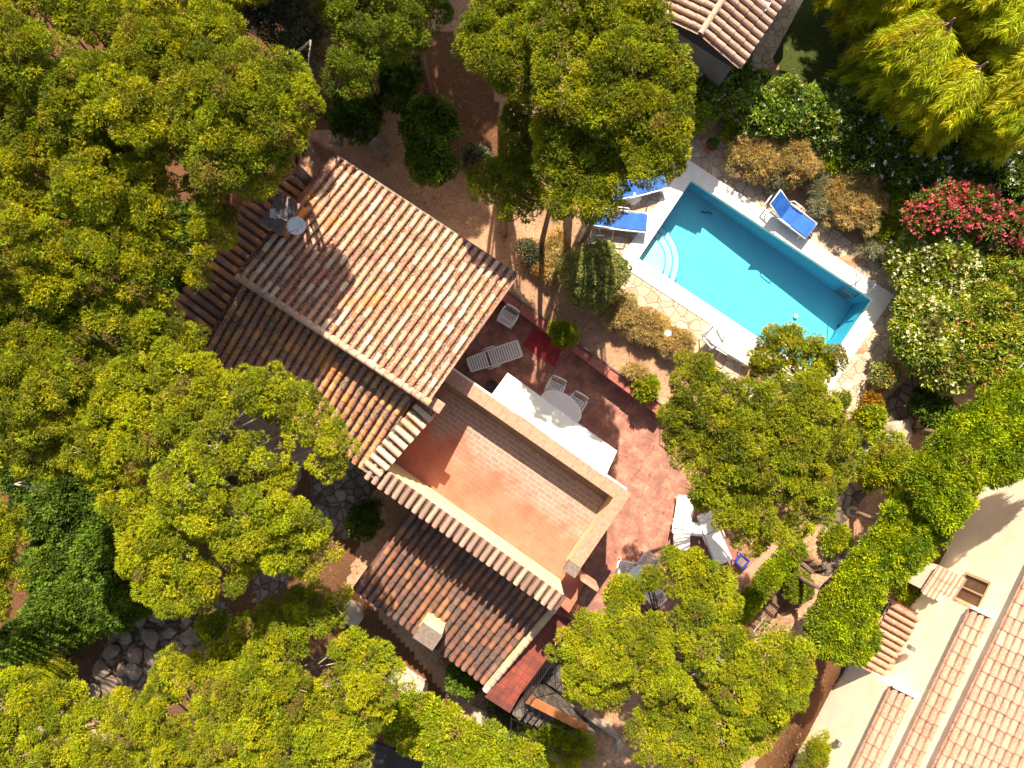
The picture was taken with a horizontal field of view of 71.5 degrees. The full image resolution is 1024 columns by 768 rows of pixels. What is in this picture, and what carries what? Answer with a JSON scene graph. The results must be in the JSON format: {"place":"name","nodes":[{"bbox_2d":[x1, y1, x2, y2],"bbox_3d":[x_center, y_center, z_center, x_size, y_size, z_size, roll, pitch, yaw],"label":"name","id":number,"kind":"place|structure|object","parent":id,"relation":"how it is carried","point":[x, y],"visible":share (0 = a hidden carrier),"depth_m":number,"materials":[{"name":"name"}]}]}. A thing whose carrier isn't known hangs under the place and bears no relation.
{"place":"outdoors","nodes":[
{"label":"outdoors","id":0,"kind":"place"},
{"bbox_2d":[359,741,431,767],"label":"road","id":1,"kind":"structure","parent":0,"point":[385,756],"depth_m":25.14,"materials":[{"name":"grey asphalt"}]},
{"bbox_2d":[0,0,1022,767],"bbox_3d":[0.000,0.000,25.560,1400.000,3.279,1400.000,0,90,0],"label":"ground","id":2,"kind":"structure","parent":0,"point":[470,98],"depth_m":24.05,"materials":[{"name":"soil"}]},
{"bbox_2d":[0,490,31,622],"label":"pine tree","id":3,"kind":"object","parent":2,"relation":"on","point":[8,547],"visible":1,"depth_m":17.36,"materials":[{"name":"green plant"}]},
{"bbox_2d":[0,455,37,502],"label":"shrub","id":4,"kind":"object","parent":2,"relation":"on","point":[8,487],"visible":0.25,"depth_m":23.32,"materials":[{"name":"green plant"}]},
{"bbox_2d":[6,493,57,544],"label":"shrub","id":5,"kind":"object","parent":2,"relation":"on","point":[36,529],"visible":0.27,"depth_m":23.39,"materials":[{"name":"green plant"}]},
{"bbox_2d":[0,603,78,671],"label":"shrub","id":6,"kind":"object","parent":2,"relation":"on","point":[21,641],"visible":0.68,"depth_m":23.62,"materials":[{"name":"green plant"}]},
{"bbox_2d":[13,537,71,595],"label":"shrub","id":7,"kind":"object","parent":2,"relation":"on","point":[44,563],"visible":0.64,"depth_m":23.48,"materials":[{"name":"green plant"}]},
{"bbox_2d":[28,649,81,689],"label":"shrub","id":8,"kind":"object","parent":2,"relation":"on","point":[55,669],"visible":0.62,"depth_m":23.61,"materials":[{"name":"green plant"}]},
{"bbox_2d":[24,567,107,654],"bbox_3d":[-14.762,7.493,24.208,3.008,2.733,3.332,0,90,0],"label":"shrub","id":9,"kind":"object","parent":2,"relation":"on","point":[60,617],"visible":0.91,"depth_m":23.24,"materials":[{"name":"green plant"}]},
{"bbox_2d":[26,474,110,542],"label":"shrub","id":10,"kind":"object","parent":2,"relation":"on","point":[65,504],"visible":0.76,"depth_m":23.20,"materials":[{"name":"green plant"}]},
{"bbox_2d":[0,659,147,767],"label":"pine tree","id":11,"kind":"object","parent":2,"relation":"on","point":[24,710],"visible":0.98,"depth_m":18.39,"materials":[{"name":"green plant"}]},
{"bbox_2d":[57,511,125,586],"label":"shrub","id":12,"kind":"object","parent":2,"relation":"on","point":[90,552],"visible":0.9,"depth_m":23.19,"materials":[{"name":"green plant"}]},
{"bbox_2d":[0,113,183,321],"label":"pine tree","id":13,"kind":"object","parent":2,"relation":"on","point":[34,263],"visible":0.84,"depth_m":15.85,"materials":[{"name":"green plant"}]},
{"bbox_2d":[0,291,211,481],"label":"pine tree","id":14,"kind":"object","parent":2,"relation":"on","point":[35,431],"visible":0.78,"depth_m":16.48,"materials":[{"name":"green plant"}]},
{"bbox_2d":[0,0,211,173],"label":"pine tree","id":15,"kind":"object","parent":2,"relation":"on","point":[48,89],"visible":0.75,"depth_m":15.48,"materials":[{"name":"green plant"}]},
{"bbox_2d":[86,573,152,637],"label":"shrub","id":16,"kind":"object","parent":2,"relation":"on","point":[119,609],"visible":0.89,"depth_m":23.23,"materials":[{"name":"green plant"}]},
{"bbox_2d":[67,144,239,317],"bbox_3d":[-9.236,-3.558,20.534,5.586,9.812,4.090,0,90,0],"label":"pine tree","id":17,"kind":"object","parent":2,"relation":"on","point":[121,270],"visible":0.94,"depth_m":16.33,"materials":[{"name":"green plant"}]},
{"bbox_2d":[91,0,246,166],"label":"pine tree","id":18,"kind":"object","parent":2,"relation":"on","point":[141,92],"visible":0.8,"depth_m":15.35,"materials":[{"name":"green plant"}]},
{"bbox_2d":[135,198,218,293],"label":"pine tree","id":19,"kind":"object","parent":2,"relation":"on","point":[172,280],"visible":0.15,"depth_m":23.33,"materials":[{"name":"green plant"}]},
{"bbox_2d":[55,335,361,619],"bbox_3d":[-6.935,1.938,20.561,6.477,10.161,6.995,-28,90,0],"label":"pine tree","id":20,"kind":"object","parent":2,"relation":"on","point":[251,541],"visible":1,"depth_m":16.39,"materials":[{"name":"green plant"}]},
{"bbox_2d":[193,608,232,647],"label":"shrub","id":21,"kind":"object","parent":2,"relation":"on","point":[208,627],"visible":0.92,"depth_m":24.29,"materials":[{"name":"green plant"}]},
{"bbox_2d":[167,33,326,203],"bbox_3d":[-5.870,-5.875,20.041,3.484,10.755,3.652,0,90,0],"label":"pine tree","id":22,"kind":"object","parent":2,"relation":"on","point":[220,90],"visible":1,"depth_m":15.31,"materials":[{"name":"green plant"}]},
{"bbox_2d":[186,0,332,75],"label":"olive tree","id":23,"kind":"object","parent":2,"relation":"on","point":[284,13],"visible":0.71,"depth_m":19.74,"materials":[{"name":"green plant"}]},
{"bbox_2d":[126,578,406,767],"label":"pine tree","id":24,"kind":"object","parent":2,"relation":"on","point":[240,704],"visible":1,"depth_m":18.38,"materials":[{"name":"green plant"}]},
{"bbox_2d":[314,0,388,111],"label":"pine tree","id":25,"kind":"object","parent":2,"relation":"on","point":[359,31],"visible":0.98,"depth_m":18.58,"materials":[{"name":"green plant"}]},
{"bbox_2d":[318,77,384,146],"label":"shrub","id":26,"kind":"object","parent":2,"relation":"on","point":[345,117],"visible":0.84,"depth_m":22.71,"materials":[{"name":"green plant"}]},
{"bbox_2d":[343,497,385,542],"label":"shrub","id":27,"kind":"object","parent":2,"relation":"on","point":[364,520],"visible":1,"depth_m":24.26,"materials":[{"name":"green plant"}]},
{"bbox_2d":[157,155,630,712],"bbox_3d":[-3.076,1.280,22.545,16.260,6.710,11.025,38,90,0],"label":"villa","id":28,"kind":"object","parent":2,"relation":"on","point":[365,303],"visible":0.91,"depth_m":20.46,"materials":[{"name":"tile"}]},
{"bbox_2d":[492,373,616,476],"bbox_3d":[1.315,1.216,21.483,4.173,0.795,0.866,36,90,0],"label":"awning","id":29,"kind":"object","parent":28,"relation":"attached to","point":[547,418],"visible":1,"depth_m":21.42,"materials":[{"name":"fabric"}]},
{"bbox_2d":[363,47,427,114],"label":"shrub","id":30,"kind":"object","parent":2,"relation":"on","point":[398,83],"visible":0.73,"depth_m":22.46,"materials":[{"name":"green plant"}]},
{"bbox_2d":[368,0,454,93],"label":"pine tree","id":31,"kind":"object","parent":2,"relation":"on","point":[402,21],"visible":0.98,"depth_m":18.70,"materials":[{"name":"green plant"}]},
{"bbox_2d":[396,92,465,188],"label":"shrub","id":32,"kind":"object","parent":2,"relation":"on","point":[427,126],"visible":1,"depth_m":21.90,"materials":[{"name":"green plant"}]},
{"bbox_2d":[444,662,482,702],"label":"shrub","id":33,"kind":"object","parent":2,"relation":"on","point":[459,683],"visible":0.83,"depth_m":24.02,"materials":[{"name":"green plant"}]},
{"bbox_2d":[381,679,562,767],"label":"pine tree","id":34,"kind":"object","parent":2,"relation":"on","point":[431,717],"visible":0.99,"depth_m":22.57,"materials":[{"name":"green plant"}]},
{"bbox_2d":[456,139,493,173],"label":"shrub","id":35,"kind":"object","parent":2,"relation":"on","point":[472,153],"visible":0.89,"depth_m":23.36,"materials":[{"name":"green plant"}]},
{"bbox_2d":[449,0,553,101],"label":"pine tree","id":36,"kind":"object","parent":2,"relation":"on","point":[501,36],"visible":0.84,"depth_m":16.22,"materials":[{"name":"green plant"}]},
{"bbox_2d":[482,697,521,737],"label":"shrub","id":37,"kind":"object","parent":2,"relation":"on","point":[499,713],"visible":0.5,"depth_m":24.17,"materials":[{"name":"green plant"}]},
{"bbox_2d":[465,91,545,224],"bbox_3d":[-0.112,-6.055,21.374,2.362,5.983,3.663,0,90,0],"label":"pine tree","id":38,"kind":"object","parent":2,"relation":"on","point":[513,171],"visible":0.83,"depth_m":18.74,"materials":[{"name":"green plant"}]},
{"bbox_2d":[512,718,564,755],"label":"shrub","id":39,"kind":"object","parent":2,"relation":"on","point":[556,734],"visible":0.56,"depth_m":23.93,"materials":[{"name":"green plant"}]},
{"bbox_2d":[527,245,567,286],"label":"shrub","id":40,"kind":"object","parent":2,"relation":"on","point":[544,268],"visible":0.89,"depth_m":23.50,"materials":[{"name":"beige plant"}]},
{"bbox_2d":[511,675,588,755],"bbox_3d":[1.312,11.252,23.842,2.915,3.916,1.034,42,90,0],"label":"stone stairway","id":41,"kind":"object","parent":2,"relation":"on","point":[542,703],"visible":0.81,"depth_m":23.52,"materials":[{"name":"grey stone"}]},
{"bbox_2d":[539,225,571,258],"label":"shrub","id":42,"kind":"object","parent":2,"relation":"on","point":[559,240],"visible":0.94,"depth_m":23.52,"materials":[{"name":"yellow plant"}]},
{"bbox_2d":[546,317,578,349],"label":"shrub","id":43,"kind":"object","parent":2,"relation":"on","point":[564,332],"visible":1,"depth_m":23.43,"materials":[{"name":"green plant"}]},
{"bbox_2d":[553,726,597,767],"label":"shrub","id":44,"kind":"object","parent":2,"relation":"on","point":[574,747],"visible":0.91,"depth_m":24.14,"materials":[{"name":"green plant"}]},
{"bbox_2d":[528,102,632,226],"bbox_3d":[1.724,-5.163,19.984,2.763,8.715,3.162,0,90,0],"label":"pine tree","id":45,"kind":"object","parent":2,"relation":"on","point":[576,165],"visible":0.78,"depth_m":15.98,"materials":[{"name":"green plant"}]},
{"bbox_2d":[501,291,662,413],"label":"garden wall","id":46,"kind":"structure","parent":2,"relation":"on","point":[588,357],"depth_m":23.88,"materials":[{"name":"concrete"}]},
{"bbox_2d":[555,238,632,314],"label":"shrub","id":47,"kind":"object","parent":2,"relation":"on","point":[592,273],"visible":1,"depth_m":22.38,"materials":[{"name":"green plant"}]},
{"bbox_2d":[523,0,698,191],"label":"pine tree","id":48,"kind":"object","parent":2,"relation":"on","point":[616,43],"visible":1,"depth_m":15.16,"materials":[{"name":"green plant"}]},
{"bbox_2d":[593,286,642,336],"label":"shrub","id":49,"kind":"object","parent":2,"relation":"on","point":[622,312],"visible":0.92,"depth_m":23.41,"materials":[{"name":"beige plant"}]},
{"bbox_2d":[601,572,680,656],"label":"pine tree","id":50,"kind":"object","parent":2,"relation":"on","point":[625,592],"visible":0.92,"depth_m":18.37,"materials":[{"name":"green plant"}]},
{"bbox_2d":[631,372,661,403],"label":"shrub","id":51,"kind":"object","parent":2,"relation":"on","point":[650,386],"visible":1,"depth_m":23.50,"materials":[{"name":"green plant"}]},
{"bbox_2d":[624,305,672,347],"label":"shrub","id":52,"kind":"object","parent":2,"relation":"on","point":[648,324],"visible":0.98,"depth_m":23.48,"materials":[{"name":"beige plant"}]},
{"bbox_2d":[634,563,663,616],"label":"pine tree","id":53,"kind":"object","parent":2,"relation":"on","point":[651,582],"visible":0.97,"depth_m":18.33,"materials":[{"name":"green plant"}]},
{"bbox_2d":[654,324,696,362],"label":"shrub","id":54,"kind":"object","parent":2,"relation":"on","point":[681,339],"visible":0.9,"depth_m":23.45,"materials":[{"name":"beige plant"}]},
{"bbox_2d":[543,543,817,767],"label":"pine tree","id":55,"kind":"object","parent":2,"relation":"on","point":[749,718],"visible":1,"depth_m":17.75,"materials":[{"name":"green plant"}]},
{"bbox_2d":[670,94,719,142],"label":"shrub","id":56,"kind":"object","parent":2,"relation":"on","point":[703,110],"visible":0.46,"depth_m":22.87,"materials":[{"name":"green plant"}]},
{"bbox_2d":[639,0,785,89],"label":"neighbour house","id":57,"kind":"structure","parent":2,"relation":"on","point":[721,38],"depth_m":20.58,"materials":[{"name":"tile"}]},
{"bbox_2d":[578,138,898,426],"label":"pool deck","id":58,"kind":"structure","parent":2,"relation":"on","point":[854,376],"depth_m":23.96,"materials":[{"name":"beige stone"}]},
{"bbox_2d":[592,207,647,234],"bbox_3d":[3.565,-5.445,23.678,1.872,0.581,0.780,6,90,0],"label":"sun lounger","id":59,"kind":"object","parent":58,"relation":"on","point":[633,220],"visible":0.71,"depth_m":23.59,"materials":[{"name":"blue fabric"}]},
{"bbox_2d":[704,325,753,367],"bbox_3d":[7.219,-1.284,23.607,1.861,0.719,0.742,31,90,0],"label":"sun lounger","id":60,"kind":"object","parent":58,"relation":"on","point":[736,349],"visible":0.82,"depth_m":23.54,"materials":[{"name":"white plastic"}]},
{"bbox_2d":[762,190,816,239],"bbox_3d":[9.232,-5.601,23.557,1.802,0.823,0.780,37,90,0],"label":"sun lounger","id":61,"kind":"object","parent":58,"relation":"on","point":[787,213],"visible":1,"depth_m":23.58,"materials":[{"name":"blue fabric"}]},
{"bbox_2d":[714,542,777,613],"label":"edge wall","id":62,"kind":"structure","parent":2,"relation":"on","point":[746,573],"depth_m":24.25,"materials":[{"name":"concrete"}]},
{"bbox_2d":[722,125,786,186],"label":"shrub","id":63,"kind":"object","parent":2,"relation":"on","point":[754,156],"visible":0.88,"depth_m":23.21,"materials":[{"name":"beige plant"}]},
{"bbox_2d":[622,160,893,396],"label":"swimming pool","id":64,"kind":"structure","parent":2,"relation":"in","point":[745,270],"depth_m":24.91,"materials":[{"name":"liquid"}]},
{"bbox_2d":[655,350,863,558],"bbox_3d":[6.081,1.727,20.359,5.069,7.888,5.230,0,90,0],"label":"pine tree","id":65,"kind":"object","parent":2,"relation":"on","point":[754,440],"visible":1,"depth_m":17.11,"materials":[{"name":"green plant"}]},
{"bbox_2d":[729,538,809,625],"bbox_3d":[8.567,6.654,24.207,1.078,1.387,3.881,41,90,0],"label":"hedge","id":66,"kind":"object","parent":2,"relation":"on","point":[766,583],"visible":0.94,"depth_m":23.72,"materials":[{"name":"green plant"}]},
{"bbox_2d":[732,546,813,633],"bbox_3d":[8.717,7.374,24.804,1.458,1.592,3.787,32,90,0],"label":"garden stairway","id":67,"kind":"object","parent":2,"relation":"on","point":[770,609],"visible":0.3,"depth_m":24.60,"materials":[{"name":"brown wood"}]},
{"bbox_2d":[683,55,864,158],"bbox_3d":[8.382,-9.200,23.316,6.409,2.004,2.721,14,90,0],"label":"hedge","id":68,"kind":"object","parent":2,"relation":"on","point":[753,99],"visible":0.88,"depth_m":22.72,"materials":[{"name":"green plant"}]},
{"bbox_2d":[744,320,849,387],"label":"pine tree","id":69,"kind":"object","parent":2,"relation":"on","point":[762,363],"visible":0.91,"depth_m":18.65,"materials":[{"name":"green plant"}]},
{"bbox_2d":[782,567,814,604],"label":"shrub","id":70,"kind":"object","parent":2,"relation":"on","point":[795,588],"visible":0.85,"depth_m":23.80,"materials":[{"name":"green plant"}]},
{"bbox_2d":[770,131,827,190],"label":"shrub","id":71,"kind":"object","parent":2,"relation":"on","point":[798,158],"visible":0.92,"depth_m":23.10,"materials":[{"name":"brown plant"}]},
{"bbox_2d":[720,136,888,275],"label":"stone kerb","id":72,"kind":"structure","parent":2,"relation":"on","point":[843,239],"depth_m":23.89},
{"bbox_2d":[794,729,832,767],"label":"shrub","id":73,"kind":"object","parent":2,"relation":"on","point":[817,752],"visible":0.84,"depth_m":23.14,"materials":[{"name":"green plant"}]},
{"bbox_2d":[818,522,854,557],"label":"shrub","id":74,"kind":"object","parent":2,"relation":"on","point":[837,540],"visible":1,"depth_m":23.59,"materials":[{"name":"green plant"}]},
{"bbox_2d":[798,545,895,669],"bbox_3d":[9.850,6.468,22.410,2.316,4.979,3.614,26,90,0],"label":"hedge","id":75,"kind":"object","parent":2,"relation":"on","point":[842,625],"visible":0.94,"depth_m":20.19,"materials":[{"name":"green plant"}]},
{"bbox_2d":[820,171,896,239],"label":"shrub","id":76,"kind":"object","parent":2,"relation":"on","point":[860,208],"visible":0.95,"depth_m":23.16,"materials":[{"name":"brown plant"}]},
{"bbox_2d":[811,0,911,46],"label":"weeping conifer","id":77,"kind":"object","parent":2,"relation":"on","point":[864,16],"visible":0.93,"depth_m":21.82,"materials":[{"name":"green plant"}]},
{"bbox_2d":[836,158,886,191],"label":"shrub","id":78,"kind":"object","parent":2,"relation":"on","point":[861,178],"visible":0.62,"depth_m":23.02,"materials":[{"name":"brown plant"}]},
{"bbox_2d":[850,401,889,440],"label":"shrub","id":79,"kind":"object","parent":2,"relation":"on","point":[873,419],"visible":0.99,"depth_m":23.21,"materials":[{"name":"green plant"}]},
{"bbox_2d":[854,227,897,261],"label":"shrub","id":80,"kind":"object","parent":2,"relation":"on","point":[876,251],"visible":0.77,"depth_m":23.58,"materials":[{"name":"green plant"}]},
{"bbox_2d":[821,147,932,209],"bbox_3d":[12.410,-6.542,23.612,5.000,1.328,1.667,19,90,0],"label":"hedge","id":81,"kind":"object","parent":2,"relation":"on","point":[900,198],"visible":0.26,"depth_m":23.21,"materials":[{"name":"green plant"}]},
{"bbox_2d":[851,427,913,497],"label":"shrub","id":82,"kind":"object","parent":2,"relation":"on","point":[883,466],"visible":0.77,"depth_m":22.64,"materials":[{"name":"green plant"}]},
{"bbox_2d":[867,357,902,391],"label":"shrub","id":83,"kind":"object","parent":2,"relation":"on","point":[885,374],"visible":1,"depth_m":23.10,"materials":[{"name":"green plant"}]},
{"bbox_2d":[870,200,904,243],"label":"shrub","id":84,"kind":"object","parent":2,"relation":"on","point":[890,226],"visible":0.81,"depth_m":23.27,"materials":[{"name":"green plant"}]},
{"bbox_2d":[823,12,958,124],"bbox_3d":[11.852,-9.426,21.914,3.297,4.646,3.043,0,90,0],"label":"weeping conifer","id":85,"kind":"object","parent":2,"relation":"on","point":[887,60],"visible":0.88,"depth_m":20.47,"materials":[{"name":"green plant"}]},
{"bbox_2d":[842,479,967,591],"bbox_3d":[11.371,4.345,22.413,2.306,4.975,4.062,40,90,0],"label":"hedge","id":86,"kind":"object","parent":2,"relation":"on","point":[904,542],"visible":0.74,"depth_m":20.19,"materials":[{"name":"green plant"}]},
{"bbox_2d":[791,478,1023,767],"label":"neighbour house","id":87,"kind":"structure","parent":2,"relation":"on","point":[937,681],"depth_m":21.52,"materials":[{"name":"paint"}]},
{"bbox_2d":[955,571,992,608],"bbox_3d":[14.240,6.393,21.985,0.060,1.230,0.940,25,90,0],"label":"chimney","id":88,"kind":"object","parent":87,"relation":"in","point":[975,590],"depth_m":21.91,"materials":[{"name":"beige concrete"}]},
{"bbox_2d":[863,54,989,166],"bbox_3d":[12.576,-8.187,21.957,2.939,4.527,3.024,0,90,0],"label":"weeping conifer","id":89,"kind":"object","parent":2,"relation":"on","point":[947,105],"visible":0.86,"depth_m":20.61,"materials":[{"name":"green plant"}]},
{"bbox_2d":[886,283,970,396],"bbox_3d":[13.293,-1.380,23.048,2.921,2.479,3.636,0,90,0],"label":"oleander","id":90,"kind":"object","parent":2,"relation":"on","point":[923,328],"visible":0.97,"depth_m":22.22,"materials":[{"name":"green plant"}]},
{"bbox_2d":[835,103,1023,206],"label":"hedge","id":91,"kind":"object","parent":2,"relation":"on","point":[870,142],"visible":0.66,"depth_m":22.43,"materials":[{"name":"green plant"}]},
{"bbox_2d":[904,385,958,435],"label":"shrub","id":92,"kind":"object","parent":2,"relation":"on","point":[929,408],"visible":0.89,"depth_m":23.13,"materials":[{"name":"green plant"}]},
{"bbox_2d":[882,229,995,298],"bbox_3d":[13.626,-4.020,23.099,3.667,2.440,3.000,0,90,0],"label":"oleander","id":93,"kind":"object","parent":2,"relation":"on","point":[950,262],"visible":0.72,"depth_m":22.30,"materials":[{"name":"green plant"}]},
{"bbox_2d":[894,0,1023,59],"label":"weeping conifer","id":94,"kind":"object","parent":2,"relation":"on","point":[980,26],"visible":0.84,"depth_m":20.39,"materials":[{"name":"green plant"}]},
{"bbox_2d":[898,367,1023,537],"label":"hedge","id":95,"kind":"object","parent":2,"relation":"on","point":[964,458],"visible":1,"depth_m":19.71,"materials":[{"name":"green plant"}]},
{"bbox_2d":[898,177,1023,259],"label":"oleander","id":96,"kind":"object","parent":2,"relation":"on","point":[959,208],"visible":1,"depth_m":21.77,"materials":[{"name":"pink plant"}]},
{"bbox_2d":[946,76,1023,176],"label":"weeping conifer","id":97,"kind":"object","parent":2,"relation":"on","point":[994,127],"visible":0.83,"depth_m":20.81,"materials":[{"name":"green plant"}]},
{"bbox_2d":[950,246,1023,391],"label":"oleander","id":98,"kind":"object","parent":2,"relation":"on","point":[991,323],"visible":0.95,"depth_m":21.98,"materials":[{"name":"green plant"}]},
{"bbox_2d":[966,38,1023,102],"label":"weeping conifer","id":99,"kind":"object","parent":2,"relation":"on","point":[1003,64],"visible":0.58,"depth_m":20.16,"materials":[{"name":"green plant"}]},
{"bbox_2d":[441,301,788,669],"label":"terrace","id":100,"kind":"structure","parent":0,"point":[647,482],"depth_m":24.60,"materials":[{"name":"tile"}]},
{"bbox_2d":[466,339,522,371],"bbox_3d":[-0.605,-0.928,24.341,1.899,0.521,0.742,-18,90,0],"label":"sun lounger","id":101,"kind":"object","parent":100,"relation":"on","point":[501,362],"visible":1,"depth_m":24.25,"materials":[{"name":"white plastic"}]},
{"bbox_2d":[523,328,561,366],"bbox_3d":[1.126,-1.253,24.589,1.383,0.014,0.751,34,90,0],"label":"outdoor mat","id":102,"kind":"object","parent":100,"relation":"on","point":[537,343],"visible":0.88,"depth_m":24.58,"materials":[{"name":"red fabric"}]},
{"bbox_2d":[541,390,581,422],"bbox_3d":[1.645,0.784,24.233,1.550,0.737,0.950,34,90,0],"label":"dining table","id":103,"kind":"object","parent":100,"relation":"on","point":[566,404],"visible":0.49,"depth_m":23.86,"materials":[{"name":"white plastic"}]},
{"bbox_2d":[670,494,694,550],"bbox_3d":[5.824,4.717,24.197,0.742,0.808,1.817,9,90,0],"label":"sun lounger","id":104,"kind":"object","parent":100,"relation":"on","point":[683,514],"visible":0.82,"depth_m":24.18,"materials":[{"name":"white plastic"}]},
{"bbox_2d":[697,511,731,565],"bbox_3d":[6.874,5.241,24.320,0.742,0.561,1.900,-23,90,0],"label":"sun lounger","id":105,"kind":"object","parent":100,"relation":"on","point":[714,542],"visible":0.8,"depth_m":24.18,"materials":[{"name":"white plastic"}]},
{"bbox_2d":[750,0,802,68],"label":"pavement","id":106,"kind":"structure","parent":0,"point":[764,51],"depth_m":23.95,"materials":[{"name":"grey stone"}]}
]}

